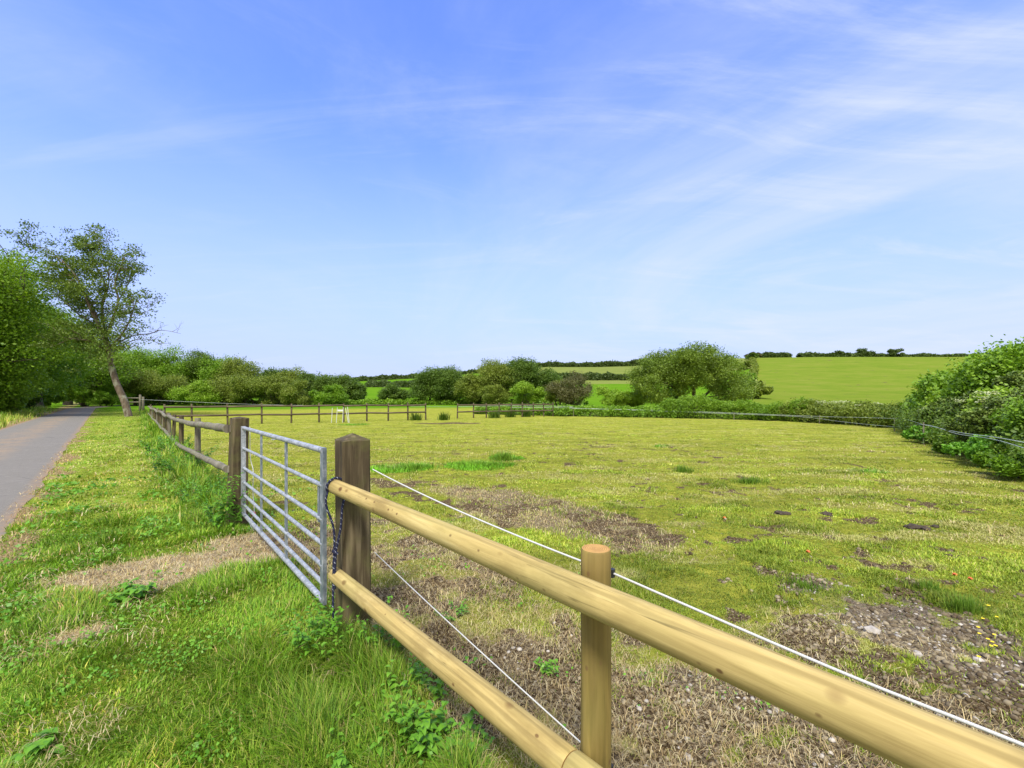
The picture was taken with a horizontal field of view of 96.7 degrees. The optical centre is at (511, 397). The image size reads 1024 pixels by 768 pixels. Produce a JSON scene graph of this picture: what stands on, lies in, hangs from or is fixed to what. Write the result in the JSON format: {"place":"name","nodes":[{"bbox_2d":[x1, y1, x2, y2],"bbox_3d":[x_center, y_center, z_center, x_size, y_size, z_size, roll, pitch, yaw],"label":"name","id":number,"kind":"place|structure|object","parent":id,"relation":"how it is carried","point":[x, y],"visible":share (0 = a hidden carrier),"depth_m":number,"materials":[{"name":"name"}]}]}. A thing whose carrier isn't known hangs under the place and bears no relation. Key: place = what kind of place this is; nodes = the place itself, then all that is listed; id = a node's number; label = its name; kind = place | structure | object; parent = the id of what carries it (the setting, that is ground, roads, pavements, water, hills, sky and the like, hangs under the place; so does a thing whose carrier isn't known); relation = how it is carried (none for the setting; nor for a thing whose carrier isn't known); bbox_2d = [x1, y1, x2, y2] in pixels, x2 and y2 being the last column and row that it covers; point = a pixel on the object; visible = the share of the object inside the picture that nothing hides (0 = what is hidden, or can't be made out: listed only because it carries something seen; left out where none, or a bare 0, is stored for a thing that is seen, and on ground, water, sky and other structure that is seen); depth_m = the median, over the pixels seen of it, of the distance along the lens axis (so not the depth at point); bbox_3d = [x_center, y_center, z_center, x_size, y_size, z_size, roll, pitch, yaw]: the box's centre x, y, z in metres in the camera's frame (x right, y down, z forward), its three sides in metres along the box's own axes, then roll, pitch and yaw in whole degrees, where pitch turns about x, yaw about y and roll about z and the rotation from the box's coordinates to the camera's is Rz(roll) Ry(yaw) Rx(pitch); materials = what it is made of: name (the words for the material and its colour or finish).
{"place":"outdoors","nodes":[
{"label":"outdoors","id":0,"kind":"place"},
{"bbox_2d":[0,404,149,538],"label":"road","id":1,"kind":"structure","parent":0,"point":[29,448],"depth_m":12.97,"materials":[{"name":"asphalt"}]},
{"bbox_2d":[0,357,1023,767],"bbox_3d":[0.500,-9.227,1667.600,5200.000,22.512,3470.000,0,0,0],"label":"ground","id":2,"kind":"structure","parent":0,"point":[872,379],"depth_m":5.43,"materials":[{"name":"plant"}]},
{"bbox_2d":[0,392,28,411],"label":"roadside shrub","id":3,"kind":"object","parent":2,"relation":"on","point":[17,406],"visible":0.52,"depth_m":36.28,"materials":[{"name":"green plant"}]},
{"bbox_2d":[0,329,51,410],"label":"roadside tree","id":4,"kind":"object","parent":2,"relation":"on","point":[6,396],"visible":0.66,"depth_m":35.66,"materials":[{"name":"green plant"}]},
{"bbox_2d":[4,727,64,767],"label":"dock plant","id":5,"kind":"object","parent":2,"relation":"on","point":[40,743],"visible":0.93,"depth_m":1.96,"materials":[{"name":"green plant"}]},
{"bbox_2d":[0,244,86,394],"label":"roadside tree","id":6,"kind":"object","parent":2,"relation":"on","point":[14,289],"visible":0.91,"depth_m":35.07,"materials":[{"name":"green plant"}]},
{"bbox_2d":[0,254,95,372],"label":"roadside tree","id":7,"kind":"object","parent":2,"relation":"on","point":[66,351],"visible":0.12,"depth_m":44.64,"materials":[{"name":"green plant"}]},
{"bbox_2d":[43,392,67,407],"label":"roadside shrub","id":8,"kind":"object","parent":2,"relation":"on","point":[48,401],"visible":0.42,"depth_m":61.82,"materials":[{"name":"green plant"}]},
{"bbox_2d":[31,303,90,396],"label":"roadside tree","id":9,"kind":"object","parent":2,"relation":"on","point":[57,373],"visible":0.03,"depth_m":52.06,"materials":[{"name":"green plant"}]},
{"bbox_2d":[35,303,101,407],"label":"roadside tree","id":10,"kind":"object","parent":2,"relation":"on","point":[73,364],"visible":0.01,"depth_m":59.51,"materials":[{"name":"green plant"}]},
{"bbox_2d":[54,383,110,406],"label":"roadside shrub","id":11,"kind":"object","parent":2,"relation":"on","point":[87,399],"visible":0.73,"depth_m":70.30,"materials":[{"name":"green plant"}]},
{"bbox_2d":[0,218,180,416],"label":"leaning tree","id":12,"kind":"object","parent":2,"relation":"on","point":[73,288],"visible":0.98,"depth_m":36.20,"materials":[{"name":"green plant"}]},
{"bbox_2d":[53,344,147,406],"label":"roadside tree","id":13,"kind":"object","parent":2,"relation":"on","point":[103,378],"visible":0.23,"depth_m":71.77,"materials":[{"name":"green plant"}]},
{"bbox_2d":[74,383,136,405],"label":"roadside shrub","id":14,"kind":"object","parent":2,"relation":"on","point":[113,399],"visible":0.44,"depth_m":73.01,"materials":[{"name":"green plant"}]},
{"bbox_2d":[98,578,157,611],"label":"dock plant","id":15,"kind":"object","parent":2,"relation":"on","point":[130,590],"visible":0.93,"depth_m":3.46,"materials":[{"name":"green plant"}]},
{"bbox_2d":[112,371,161,404],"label":"willow bush","id":16,"kind":"object","parent":2,"relation":"on","point":[129,389],"visible":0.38,"depth_m":78.05,"materials":[{"name":"green plant"}]},
{"bbox_2d":[128,345,181,399],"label":"broadleaf tree","id":17,"kind":"object","parent":2,"relation":"on","point":[142,362],"visible":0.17,"depth_m":92.82,"materials":[{"name":"green plant"}]},
{"bbox_2d":[125,365,192,404],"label":"willow bush","id":18,"kind":"object","parent":2,"relation":"on","point":[154,383],"visible":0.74,"depth_m":78.22,"materials":[{"name":"green plant"}]},
{"bbox_2d":[139,434,193,452],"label":"nettle","id":19,"kind":"object","parent":2,"relation":"on","point":[148,447],"visible":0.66,"depth_m":12.45,"materials":[{"name":"green plant"}]},
{"bbox_2d":[145,343,200,392],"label":"broadleaf tree","id":20,"kind":"object","parent":2,"relation":"on","point":[166,361],"visible":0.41,"depth_m":93.28,"materials":[{"name":"green plant"}]},
{"bbox_2d":[145,442,222,475],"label":"nettle","id":21,"kind":"object","parent":2,"relation":"on","point":[160,459],"visible":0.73,"depth_m":8.93,"materials":[{"name":"green plant"}]},
{"bbox_2d":[147,469,227,503],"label":"nettle","id":22,"kind":"object","parent":2,"relation":"on","point":[196,488],"visible":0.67,"depth_m":6.59,"materials":[{"name":"green plant"}]},
{"bbox_2d":[147,404,230,472],"bbox_3d":[-16.264,0.968,21.046,0.273,1.271,40.001,0,0,-40],"label":"old rail fence","id":23,"kind":"object","parent":2,"relation":"on","point":[160,416],"visible":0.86,"depth_m":9.23,"materials":[{"name":"brown wood"}]},
{"bbox_2d":[160,348,220,382],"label":"broadleaf tree","id":24,"kind":"object","parent":2,"relation":"on","point":[195,363],"visible":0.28,"depth_m":95.14,"materials":[{"name":"green plant"}]},
{"bbox_2d":[164,378,222,405],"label":"willow bush","id":25,"kind":"object","parent":2,"relation":"on","point":[195,398],"visible":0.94,"depth_m":76.56,"materials":[{"name":"green plant"}]},
{"bbox_2d":[194,355,237,380],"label":"broadleaf tree","id":26,"kind":"object","parent":2,"relation":"on","point":[213,368],"visible":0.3,"depth_m":92.75,"materials":[{"name":"green plant"}]},
{"bbox_2d":[179,472,254,528],"bbox_3d":[-3.404,1.232,5.391,0.682,0.688,0.734,0,0,0],"label":"nettle","id":27,"kind":"object","parent":2,"relation":"on","point":[215,521],"visible":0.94,"depth_m":5.30,"materials":[{"name":"green plant"}]},
{"bbox_2d":[193,374,250,404],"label":"willow bush","id":28,"kind":"object","parent":2,"relation":"on","point":[221,381],"visible":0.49,"depth_m":78.86,"materials":[{"name":"green plant"}]},
{"bbox_2d":[207,353,263,383],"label":"broadleaf tree","id":29,"kind":"object","parent":2,"relation":"on","point":[240,367],"visible":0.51,"depth_m":91.92,"materials":[{"name":"green plant"}]},
{"bbox_2d":[226,417,248,524],"bbox_3d":[-3.405,0.917,5.662,0.230,1.365,0.220,0,0,-43],"label":"gate post","id":30,"kind":"object","parent":2,"relation":"on","point":[234,453],"visible":0.67,"depth_m":5.58,"materials":[{"name":"brown wood"}]},
{"bbox_2d":[241,426,326,604],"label":"field gate","id":31,"kind":"structure","parent":30,"relation":"attached to","point":[320,515],"depth_m":3.78,"materials":[{"name":"metal"}]},
{"bbox_2d":[219,370,268,404],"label":"willow bush","id":32,"kind":"object","parent":2,"relation":"on","point":[238,383],"visible":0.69,"depth_m":78.32,"materials":[{"name":"green plant"}]},
{"bbox_2d":[244,370,294,404],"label":"willow bush","id":33,"kind":"object","parent":2,"relation":"on","point":[272,385],"visible":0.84,"depth_m":77.86,"materials":[{"name":"green plant"}]},
{"bbox_2d":[0,405,540,767],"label":"verge grass","id":34,"kind":"structure","parent":2,"relation":"on","point":[306,740],"depth_m":2.59,"materials":[{"name":"plant"}]},
{"bbox_2d":[265,366,308,400],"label":"broadleaf tree","id":35,"kind":"object","parent":2,"relation":"on","point":[288,373],"visible":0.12,"depth_m":88.97,"materials":[{"name":"green plant"}]},
{"bbox_2d":[142,399,440,424],"bbox_3d":[-15.029,0.867,29.831,22.817,1.497,9.321,0,0,-7],"label":"post and rail fence","id":36,"kind":"object","parent":2,"relation":"on","point":[227,414],"visible":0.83,"depth_m":27.70,"materials":[{"name":"brown wood"}]},
{"bbox_2d":[276,379,313,404],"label":"willow bush","id":37,"kind":"object","parent":2,"relation":"on","point":[297,396],"visible":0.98,"depth_m":76.33,"materials":[{"name":"green plant"}]},
{"bbox_2d":[279,595,348,656],"bbox_3d":[-1.262,1.413,2.808,0.426,0.280,0.360,0,0,41],"label":"nettle","id":38,"kind":"object","parent":2,"relation":"on","point":[305,638],"visible":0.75,"depth_m":2.79,"materials":[{"name":"green plant"}]},
{"bbox_2d":[292,370,338,398],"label":"broadleaf tree","id":39,"kind":"object","parent":2,"relation":"on","point":[310,386],"visible":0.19,"depth_m":88.28,"materials":[{"name":"green plant"}]},
{"bbox_2d":[306,383,348,404],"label":"willow bush","id":40,"kind":"object","parent":2,"relation":"on","point":[335,394],"visible":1,"depth_m":77.51,"materials":[{"name":"green plant"}]},
{"bbox_2d":[312,372,365,402],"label":"broadleaf tree","id":41,"kind":"object","parent":2,"relation":"on","point":[328,380],"visible":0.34,"depth_m":86.81,"materials":[{"name":"green plant"}]},
{"bbox_2d":[310,616,368,663],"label":"nettle","id":42,"kind":"object","parent":2,"relation":"on","point":[325,633],"visible":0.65,"depth_m":2.71,"materials":[{"name":"green plant"}]},
{"bbox_2d":[106,397,588,404],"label":"hedgerow","id":43,"kind":"object","parent":2,"relation":"on","point":[393,401],"visible":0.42,"depth_m":80.71,"materials":[{"name":"green plant"}]},
{"bbox_2d":[335,433,370,629],"bbox_3d":[-1.094,0.921,3.120,0.200,1.358,0.199,0,0,-40],"label":"gate post","id":44,"kind":"object","parent":2,"relation":"on","point":[352,458],"visible":0.78,"depth_m":3.04,"materials":[{"name":"brown wood"}]},
{"bbox_2d":[340,380,367,400],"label":"broadleaf tree","id":45,"kind":"object","parent":2,"relation":"on","point":[358,393],"visible":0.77,"depth_m":86.48,"materials":[{"name":"green plant"}]},
{"bbox_2d":[326,703,397,767],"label":"nettle","id":46,"kind":"object","parent":2,"relation":"on","point":[342,761],"visible":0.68,"depth_m":1.90,"materials":[{"name":"green plant"}]},
{"bbox_2d":[331,659,418,744],"bbox_3d":[-0.562,1.465,2.139,0.379,0.195,0.409,0,0,29],"label":"nettle","id":47,"kind":"object","parent":2,"relation":"on","point":[401,720],"visible":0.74,"depth_m":2.10,"materials":[{"name":"green plant"}]},
{"bbox_2d":[350,595,408,653],"bbox_3d":[-0.777,1.405,2.751,0.285,0.298,0.328,0,0,44],"label":"nettle","id":48,"kind":"object","parent":2,"relation":"on","point":[376,626],"visible":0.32,"depth_m":2.74,"materials":[{"name":"green plant"}]},
{"bbox_2d":[364,379,415,387],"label":"hedgerow","id":49,"kind":"object","parent":2,"relation":"on","point":[384,382],"visible":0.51,"depth_m":181.64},
{"bbox_2d":[0,472,788,767],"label":"weeds","id":50,"kind":"object","parent":2,"relation":"on","point":[188,608],"visible":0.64,"depth_m":3.06,"materials":[{"name":"green plant"}]},
{"bbox_2d":[377,382,412,403],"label":"willow bush","id":51,"kind":"object","parent":2,"relation":"on","point":[392,391],"visible":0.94,"depth_m":82.14,"materials":[{"name":"green plant"}]},
{"bbox_2d":[355,368,478,380],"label":"hedgerow","id":52,"kind":"object","parent":2,"relation":"on","point":[385,377],"visible":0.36,"depth_m":313.12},
{"bbox_2d":[392,460,448,471],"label":"grass tussock","id":53,"kind":"object","parent":2,"relation":"on","point":[420,466],"depth_m":9.84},
{"bbox_2d":[406,364,453,400],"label":"rounded tree","id":54,"kind":"object","parent":2,"relation":"on","point":[424,382],"visible":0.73,"depth_m":80.13,"materials":[{"name":"green plant"}]},
{"bbox_2d":[405,700,478,760],"bbox_3d":[-0.292,1.460,2.014,0.396,0.202,0.293,0,0,0],"label":"nettle","id":55,"kind":"object","parent":2,"relation":"on","point":[423,721],"visible":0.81,"depth_m":2.03,"materials":[{"name":"green plant"}]},
{"bbox_2d":[408,652,477,700],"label":"nettle","id":56,"kind":"object","parent":2,"relation":"on","point":[438,689],"visible":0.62,"depth_m":2.39,"materials":[{"name":"green plant"}]},
{"bbox_2d":[427,365,465,402],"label":"rounded tree","id":57,"kind":"object","parent":2,"relation":"on","point":[452,376],"visible":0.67,"depth_m":80.00,"materials":[{"name":"green plant"}]},
{"bbox_2d":[453,371,485,403],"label":"rounded tree","id":58,"kind":"object","parent":2,"relation":"on","point":[466,387],"visible":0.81,"depth_m":76.76,"materials":[{"name":"green plant"}]},
{"bbox_2d":[445,715,494,758],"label":"nettle","id":59,"kind":"object","parent":2,"relation":"on","point":[484,733],"visible":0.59,"depth_m":2.00,"materials":[{"name":"green plant"}]},
{"bbox_2d":[477,383,509,403],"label":"field bush","id":60,"kind":"object","parent":2,"relation":"on","point":[495,394],"visible":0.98,"depth_m":73.21,"materials":[{"name":"green plant"}]},
{"bbox_2d":[473,357,524,402],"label":"rounded tree","id":61,"kind":"object","parent":2,"relation":"on","point":[490,373],"visible":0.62,"depth_m":77.65,"materials":[{"name":"green plant"}]},
{"bbox_2d":[457,402,553,418],"bbox_3d":[-0.317,0.996,35.953,8.580,1.243,0.168,0,0,-28],"label":"post and rail fence","id":62,"kind":"object","parent":2,"relation":"on","point":[511,404],"visible":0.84,"depth_m":35.64,"materials":[{"name":"brown wood"}]},
{"bbox_2d":[0,439,1023,767],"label":"straw litter","id":63,"kind":"object","parent":2,"relation":"on","point":[264,551],"visible":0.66,"depth_m":2.98,"materials":[{"name":"beige plant"}]},
{"bbox_2d":[499,354,543,398],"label":"rounded tree","id":64,"kind":"object","parent":2,"relation":"on","point":[522,366],"visible":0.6,"depth_m":77.56,"materials":[{"name":"green plant"}]},
{"bbox_2d":[509,380,546,405],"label":"field bush","id":65,"kind":"object","parent":2,"relation":"on","point":[522,389],"visible":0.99,"depth_m":69.35,"materials":[{"name":"green plant"}]},
{"bbox_2d":[533,657,558,675],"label":"nettle","id":66,"kind":"object","parent":2,"relation":"on","point":[553,667],"visible":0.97,"depth_m":2.57,"materials":[{"name":"green plant"}]},
{"bbox_2d":[526,366,567,403],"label":"rounded tree","id":67,"kind":"object","parent":2,"relation":"on","point":[548,375],"visible":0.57,"depth_m":77.97,"materials":[{"name":"green plant"}]},
{"bbox_2d":[542,368,593,404],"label":"field bush","id":68,"kind":"object","parent":2,"relation":"on","point":[570,393],"visible":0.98,"depth_m":64.83,"materials":[{"name":"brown plant"}]},
{"bbox_2d":[474,403,677,417],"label":"hedgerow","id":69,"kind":"object","parent":2,"relation":"on","point":[616,411],"visible":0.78,"depth_m":37.38,"materials":[{"name":"green plant"}]},
{"bbox_2d":[557,371,641,379],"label":"hedgerow","id":70,"kind":"object","parent":2,"relation":"on","point":[607,375],"visible":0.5,"depth_m":165.13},
{"bbox_2d":[534,356,672,367],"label":"hedgerow","id":71,"kind":"object","parent":2,"relation":"on","point":[610,363],"visible":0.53,"depth_m":289.25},
{"bbox_2d":[594,385,622,405],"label":"field bush","id":72,"kind":"object","parent":2,"relation":"on","point":[609,396],"visible":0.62,"depth_m":59.77,"materials":[{"name":"green plant"}]},
{"bbox_2d":[613,390,646,406],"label":"field bush","id":73,"kind":"object","parent":2,"relation":"on","point":[631,399],"visible":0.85,"depth_m":57.43,"materials":[{"name":"green plant"}]},
{"bbox_2d":[291,506,1023,767],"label":"soil crumbs","id":74,"kind":"object","parent":2,"relation":"on","point":[890,623],"visible":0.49,"depth_m":2.65,"materials":[{"name":"soil"}]},
{"bbox_2d":[328,479,1023,767],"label":"post and rail fence","id":75,"kind":"object","parent":2,"relation":"on","point":[899,732],"visible":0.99,"depth_m":1.33,"materials":[{"name":"brown wood"}]},
{"bbox_2d":[325,477,344,620],"bbox_3d":[-1.135,1.027,2.969,0.112,1.015,0.130,0,0,38],"label":"chain","id":76,"kind":"object","parent":75,"relation":"hanging from","point":[334,550],"visible":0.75,"depth_m":2.94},
{"bbox_2d":[374,552,579,742],"bbox_3d":[0.358,1.197,1.539,0.064,0.322,3.980,0,0,-39],"label":"electric rope","id":77,"kind":"object","parent":75,"relation":"attached to","point":[549,714],"visible":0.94,"depth_m":2.11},
{"bbox_2d":[372,469,1023,747],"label":"electric rope","id":78,"kind":"object","parent":75,"relation":"attached to","point":[981,728],"visible":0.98,"depth_m":1.12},
{"bbox_2d":[623,340,761,405],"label":"spreading tree","id":79,"kind":"object","parent":2,"relation":"on","point":[690,368],"visible":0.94,"depth_m":53.63,"materials":[{"name":"green plant"}]},
{"bbox_2d":[429,581,1023,767],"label":"gravel","id":80,"kind":"structure","parent":2,"relation":"on","point":[831,739],"depth_m":2.68,"materials":[{"name":"gravel"}]},
{"bbox_2d":[659,392,812,421],"bbox_3d":[16.078,0.589,33.191,10.642,2.041,4.275,0,0,41],"label":"hedgerow","id":81,"kind":"object","parent":2,"relation":"on","point":[708,408],"visible":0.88,"depth_m":32.87,"materials":[{"name":"green plant"}]},
{"bbox_2d":[458,406,1023,447],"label":"electric fence","id":82,"kind":"object","parent":2,"relation":"on","point":[819,416],"visible":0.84,"depth_m":26.73,"materials":[{"name":"grey metal"}]},
{"bbox_2d":[749,379,773,398],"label":"ridge tree","id":83,"kind":"object","parent":2,"relation":"on","point":[762,389],"visible":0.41,"depth_m":82.65,"materials":[{"name":"green plant"}]},
{"bbox_2d":[772,572,828,592],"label":"grass tussock","id":84,"kind":"object","parent":2,"relation":"on","point":[801,585],"depth_m":3.74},
{"bbox_2d":[777,398,904,427],"bbox_3d":[19.991,0.803,26.886,4.069,1.611,7.899,0,0,-12],"label":"hedgerow","id":85,"kind":"object","parent":2,"relation":"on","point":[814,411],"visible":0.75,"depth_m":26.11,"materials":[{"name":"green plant"}]},
{"bbox_2d":[796,351,993,356],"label":"hedgerow","id":86,"kind":"object","parent":2,"relation":"on","point":[815,354],"visible":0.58,"depth_m":222.01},
{"bbox_2d":[900,575,961,593],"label":"grass tussock","id":87,"kind":"object","parent":2,"relation":"on","point":[929,584],"depth_m":3.71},
{"bbox_2d":[867,394,1023,477],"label":"hedge bank","id":88,"kind":"structure","parent":2,"relation":"on","point":[900,422],"depth_m":14.57,"materials":[{"name":"green plant"}]},
{"bbox_2d":[900,425,939,442],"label":"bramble bush","id":89,"kind":"object","parent":88,"relation":"on","point":[910,434],"visible":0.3,"depth_m":15.65,"materials":[{"name":"green plant"}]},
{"bbox_2d":[900,368,956,412],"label":"bramble bush","id":90,"kind":"object","parent":88,"relation":"on","point":[928,380],"visible":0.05,"depth_m":19.89,"materials":[{"name":"green plant"}]},
{"bbox_2d":[916,396,962,426],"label":"gorse bush","id":91,"kind":"object","parent":88,"relation":"on","point":[948,400],"visible":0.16,"depth_m":16.13,"materials":[{"name":"green plant"}]},
{"bbox_2d":[917,355,989,409],"bbox_3d":[18.388,-0.082,17.521,4.998,3.551,4.177,0,0,0],"label":"sallow bush","id":92,"kind":"object","parent":88,"relation":"on","point":[932,396],"depth_m":18.03,"materials":[{"name":"green plant"}]},
{"bbox_2d":[944,388,975,418],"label":"gorse bush","id":93,"kind":"object","parent":88,"relation":"on","point":[959,401],"visible":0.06,"depth_m":14.78,"materials":[{"name":"green plant"}]},
{"bbox_2d":[941,433,1005,459],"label":"bramble bush","id":94,"kind":"object","parent":88,"relation":"on","point":[971,446],"visible":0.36,"depth_m":10.36,"materials":[{"name":"green plant"}]},
{"bbox_2d":[928,334,1023,401],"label":"sallow bush","id":95,"kind":"object","parent":88,"relation":"on","point":[1004,360],"visible":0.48,"depth_m":16.06,"materials":[{"name":"green plant"}]},
{"bbox_2d":[939,390,1023,442],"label":"gorse bush","id":96,"kind":"object","parent":88,"relation":"on","point":[976,419],"visible":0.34,"depth_m":11.12,"materials":[{"name":"green plant"}]},
{"bbox_2d":[949,382,1021,423],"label":"elder shrub","id":97,"kind":"object","parent":88,"relation":"on","point":[978,398],"visible":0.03,"depth_m":12.99,"materials":[{"name":"green plant"}]},
{"bbox_2d":[970,446,1023,479],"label":"bramble bush","id":98,"kind":"object","parent":88,"relation":"on","point":[1008,466],"visible":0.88,"depth_m":8.56,"materials":[{"name":"green plant"}]},
{"bbox_2d":[988,393,1023,453],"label":"bramble bush","id":99,"kind":"object","parent":88,"relation":"on","point":[1013,413],"visible":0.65,"depth_m":9.67,"materials":[{"name":"green plant"}]},
{"bbox_2d":[991,370,1023,390],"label":"gorse bush","id":100,"kind":"object","parent":88,"relation":"on","point":[1012,378],"visible":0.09,"depth_m":13.47,"materials":[{"name":"green plant"}]},
{"bbox_2d":[938,588,995,615],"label":"grass tussock","id":101,"kind":"object","parent":2,"relation":"on","point":[969,603],"depth_m":3.29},
{"bbox_2d":[0,0,1023,377],"label":"sky","id":102,"kind":"structure","parent":0,"point":[355,188],"materials":[{"name":"blue"}]},
{"bbox_2d":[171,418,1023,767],"bbox_3d":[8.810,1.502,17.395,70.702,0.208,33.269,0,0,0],"label":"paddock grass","id":103,"kind":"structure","parent":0,"point":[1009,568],"depth_m":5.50,"materials":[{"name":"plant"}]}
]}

